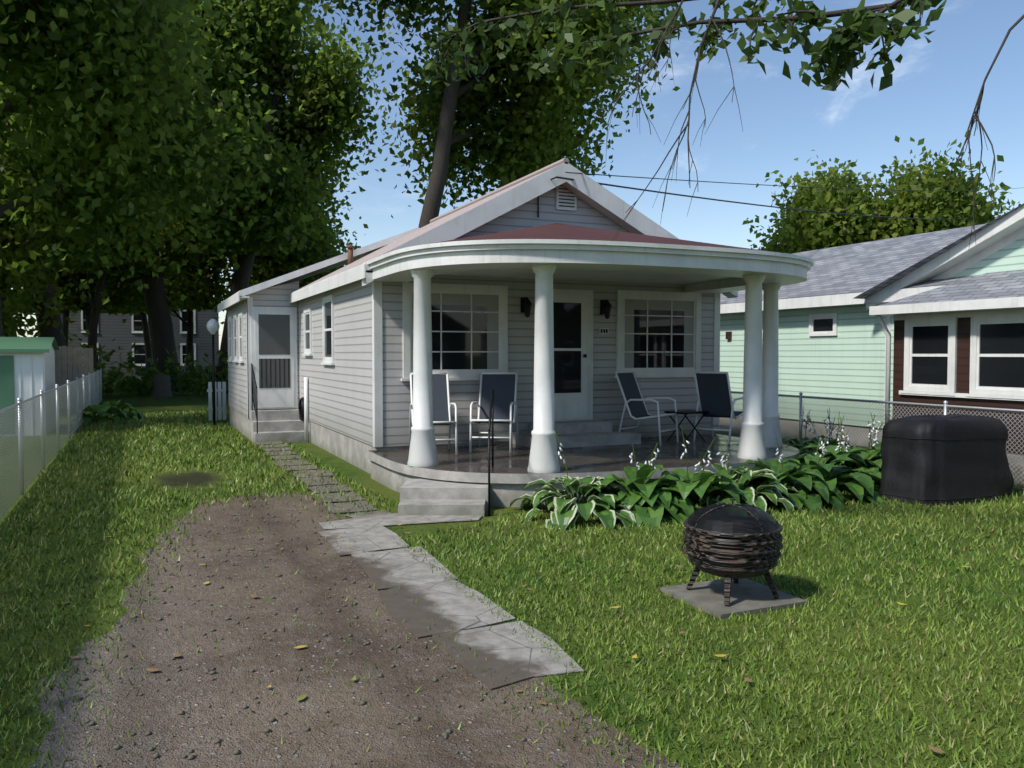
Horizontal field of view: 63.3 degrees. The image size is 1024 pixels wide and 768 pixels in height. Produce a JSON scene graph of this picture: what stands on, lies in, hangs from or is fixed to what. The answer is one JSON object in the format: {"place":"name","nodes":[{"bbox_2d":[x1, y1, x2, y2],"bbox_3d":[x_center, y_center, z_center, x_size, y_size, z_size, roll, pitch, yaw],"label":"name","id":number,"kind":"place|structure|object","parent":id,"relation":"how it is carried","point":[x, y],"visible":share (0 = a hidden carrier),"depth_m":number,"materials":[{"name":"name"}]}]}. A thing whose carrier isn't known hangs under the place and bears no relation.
{"place":"outdoors","nodes":[
{"label":"outdoors","id":0,"kind":"place"},
{"bbox_2d":[2,298,16,336],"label":"tree","id":1,"kind":"object","parent":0,"point":[6,334],"depth_m":41.08,"materials":[{"name":"green plant"}]},
{"bbox_2d":[37,292,218,378],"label":"house","id":2,"kind":"structure","parent":0,"point":[127,334],"depth_m":55.54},
{"bbox_2d":[248,0,699,227],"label":"tree","id":3,"kind":"object","parent":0,"point":[547,129],"depth_m":30.53,"materials":[{"name":"green plant"}]},
{"bbox_2d":[0,379,1023,767],"bbox_3d":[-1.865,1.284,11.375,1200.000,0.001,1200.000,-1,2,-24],"label":"ground","id":4,"kind":"structure","parent":0,"point":[352,725],"depth_m":4.76,"materials":[{"name":"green plant"}]},
{"bbox_2d":[0,0,49,223],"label":"tree","id":5,"kind":"object","parent":4,"relation":"on","point":[4,120],"visible":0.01,"depth_m":23.54,"materials":[{"name":"green plant"}]},
{"bbox_2d":[0,337,59,436],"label":"shed","id":6,"kind":"structure","parent":4,"relation":"on","point":[27,367],"depth_m":17.14,"materials":[{"name":"white paint"}]},
{"bbox_2d":[0,368,101,517],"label":"fence","id":7,"kind":"object","parent":4,"relation":"on","point":[20,454],"visible":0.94,"depth_m":11.60,"materials":[{"name":"grey metal"}]},
{"bbox_2d":[0,155,105,352],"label":"tree","id":8,"kind":"object","parent":4,"relation":"on","point":[13,304],"depth_m":27.04,"materials":[{"name":"green plant"}]},
{"bbox_2d":[7,206,106,265],"bbox_3d":[-20.568,-4.978,33.759,7.288,10.976,9.956,-4,5,-63],"label":"tree","id":9,"kind":"object","parent":4,"relation":"on","point":[76,253],"depth_m":32.69,"materials":[{"name":"green plant"}]},
{"bbox_2d":[54,346,93,408],"bbox_3d":[-18.041,-0.130,22.770,11.752,1.890,0.060,-1,2,-24],"label":"wood fence","id":10,"kind":"object","parent":4,"relation":"on","point":[82,361],"visible":0.28,"depth_m":24.90,"materials":[{"name":"grey wood"}]},
{"bbox_2d":[16,263,132,346],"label":"tree","id":11,"kind":"object","parent":4,"relation":"on","point":[65,323],"depth_m":47.47,"materials":[{"name":"plant"}]},
{"bbox_2d":[18,204,172,386],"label":"tree","id":12,"kind":"object","parent":4,"relation":"on","point":[71,298],"depth_m":42.43,"materials":[{"name":"green plant"}]},
{"bbox_2d":[8,309,227,395],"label":"shrub leaves","id":13,"kind":"object","parent":4,"relation":"on","point":[143,386],"visible":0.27,"depth_m":33.71,"materials":[{"name":"green plant"}]},
{"bbox_2d":[67,266,185,376],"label":"tree","id":14,"kind":"object","parent":4,"relation":"on","point":[147,340],"depth_m":47.71,"materials":[{"name":"plant"}]},
{"bbox_2d":[48,188,211,384],"bbox_3d":[-18.306,-5.384,36.832,9.116,11.561,7.218,-1,2,-24],"label":"tree","id":15,"kind":"object","parent":4,"relation":"on","point":[167,258],"depth_m":36.66,"materials":[{"name":"green plant"}]},
{"bbox_2d":[15,0,249,398],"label":"tree","id":16,"kind":"object","parent":4,"relation":"on","point":[50,330],"depth_m":30.00,"materials":[{"name":"green plant"}]},
{"bbox_2d":[0,0,307,336],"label":"tree","id":17,"kind":"object","parent":4,"relation":"on","point":[82,118],"depth_m":20.57,"materials":[{"name":"green plant"}]},
{"bbox_2d":[151,375,173,396],"bbox_3d":[-13.718,0.067,32.557,0.840,0.880,0.799,-1,2,-24],"label":"stump","id":18,"kind":"object","parent":4,"relation":"on","point":[161,385],"visible":0.99,"depth_m":32.30,"materials":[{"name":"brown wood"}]},
{"bbox_2d":[111,239,235,384],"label":"tree","id":19,"kind":"object","parent":4,"relation":"on","point":[201,291],"depth_m":42.62,"materials":[{"name":"green plant"}]},
{"bbox_2d":[108,0,396,392],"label":"tree","id":20,"kind":"object","parent":4,"relation":"on","point":[316,127],"depth_m":37.49,"materials":[{"name":"green plant"}]},
{"bbox_2d":[140,0,371,390],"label":"tree","id":21,"kind":"object","parent":4,"relation":"on","point":[218,46],"depth_m":36.68,"materials":[{"name":"green plant"}]},
{"bbox_2d":[202,219,360,335],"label":"tree","id":22,"kind":"object","parent":4,"relation":"on","point":[277,264],"depth_m":41.47,"materials":[{"name":"green plant"}]},
{"bbox_2d":[231,189,360,279],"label":"tree","id":23,"kind":"object","parent":4,"relation":"on","point":[337,227],"depth_m":44.34,"materials":[{"name":"green plant"}]},
{"bbox_2d":[64,505,563,767],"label":"drive stones","id":24,"kind":"object","parent":4,"relation":"on","point":[445,734],"visible":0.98,"depth_m":4.44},
{"bbox_2d":[254,441,583,689],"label":"path slabs","id":25,"kind":"structure","parent":4,"relation":"on","point":[503,650],"depth_m":5.73,"materials":[{"name":"grey concrete"}]},
{"bbox_2d":[206,158,738,473],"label":"house","id":26,"kind":"structure","parent":4,"relation":"on","point":[325,362],"depth_m":12.64,"materials":[{"name":"grey wood"}]},
{"bbox_2d":[537,172,1015,219],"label":"utility wires","id":27,"kind":"object","parent":26,"relation":"attached to","point":[742,202],"visible":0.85,"depth_m":16.02,"materials":[{"name":"black"}]},
{"bbox_2d":[71,400,892,529],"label":"hosta plants","id":28,"kind":"object","parent":4,"relation":"on","point":[816,472],"visible":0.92,"depth_m":9.02,"materials":[{"name":"green plant"}]},
{"bbox_2d":[61,504,968,752],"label":"fallen leaves","id":29,"kind":"object","parent":4,"relation":"on","point":[301,697],"visible":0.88,"depth_m":4.62,"materials":[{"name":"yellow plant"}]},
{"bbox_2d":[362,223,813,516],"bbox_3d":[1.189,-0.518,10.859,6.195,3.640,3.305,-1,2,-24],"label":"porch","id":30,"kind":"object","parent":4,"relation":"on","point":[423,475],"visible":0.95,"depth_m":9.72,"materials":[{"name":"wood"}]},
{"bbox_2d":[409,373,457,454],"bbox_3d":[-1.064,0.388,11.106,0.568,1.058,0.792,0,2,-12],"label":"chair","id":31,"kind":"object","parent":30,"relation":"on","point":[442,406],"visible":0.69,"depth_m":11.33,"materials":[{"name":"white"}]},
{"bbox_2d":[469,372,518,452],"bbox_3d":[-0.234,0.377,11.420,0.568,1.058,0.792,0,2,8],"label":"chair","id":32,"kind":"object","parent":30,"relation":"on","point":[503,385],"visible":0.98,"depth_m":11.64,"materials":[{"name":"black fabric"}]},
{"bbox_2d":[615,371,678,445],"bbox_3d":[2.000,0.343,12.351,0.792,1.058,0.568,2,3,38],"label":"chair","id":33,"kind":"object","parent":30,"relation":"on","point":[635,401],"visible":0.96,"depth_m":12.40,"materials":[{"name":"black fabric"}]},
{"bbox_2d":[664,410,708,441],"bbox_3d":[2.616,0.639,12.472,0.520,0.462,0.400,-1,3,-34],"label":"side table","id":34,"kind":"object","parent":30,"relation":"on","point":[684,412],"visible":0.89,"depth_m":12.40,"materials":[{"name":"black metal"}]},
{"bbox_2d":[693,372,742,443],"bbox_3d":[3.133,0.338,12.482,0.568,1.058,0.792,2,3,36],"label":"chair","id":35,"kind":"object","parent":30,"relation":"on","point":[713,389],"visible":0.82,"depth_m":12.29,"materials":[{"name":"black fabric"}]},
{"bbox_2d":[660,498,806,618],"bbox_3d":[1.527,1.140,5.761,0.803,0.700,0.680,-1,2,-24],"label":"fire pit","id":36,"kind":"object","parent":4,"relation":"on","point":[737,550],"visible":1,"depth_m":5.56,"materials":[{"name":"metal"}]},
{"bbox_2d":[717,391,1023,489],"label":"fence","id":37,"kind":"object","parent":4,"relation":"on","point":[945,406],"visible":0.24,"depth_m":12.40,"materials":[{"name":"grey metal"}]},
{"bbox_2d":[742,131,1020,253],"bbox_3d":[14.852,-4.730,34.774,10.015,10.405,13.946,-3,4,-54],"label":"tree","id":38,"kind":"object","parent":4,"relation":"on","point":[797,231],"depth_m":32.28,"materials":[{"name":"green plant"}]},
{"bbox_2d":[879,414,1013,505],"bbox_3d":[5.114,0.854,9.808,1.622,0.974,0.828,-1,2,-24],"label":"grill cover","id":39,"kind":"object","parent":4,"relation":"on","point":[948,459],"visible":0.98,"depth_m":9.46,"materials":[{"name":"black fabric"}]},
{"bbox_2d":[0,409,1023,767],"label":"lawn","id":40,"kind":"structure","parent":0,"point":[162,417],"depth_m":5.72,"materials":[{"name":"green plant"}]},
{"bbox_2d":[11,0,1023,349],"label":"sky","id":41,"kind":"structure","parent":0,"point":[933,95],"materials":[{"name":"blue"}]},
{"bbox_2d":[418,0,1023,246],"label":"branches","id":42,"kind":"object","parent":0,"point":[845,40],"depth_m":6.16,"materials":[{"name":"green plant"}]},
{"bbox_2d":[716,203,1023,483],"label":"neighbour house","id":43,"kind":"structure","parent":0,"point":[936,317],"depth_m":12.90,"materials":[{"name":"green wood"}]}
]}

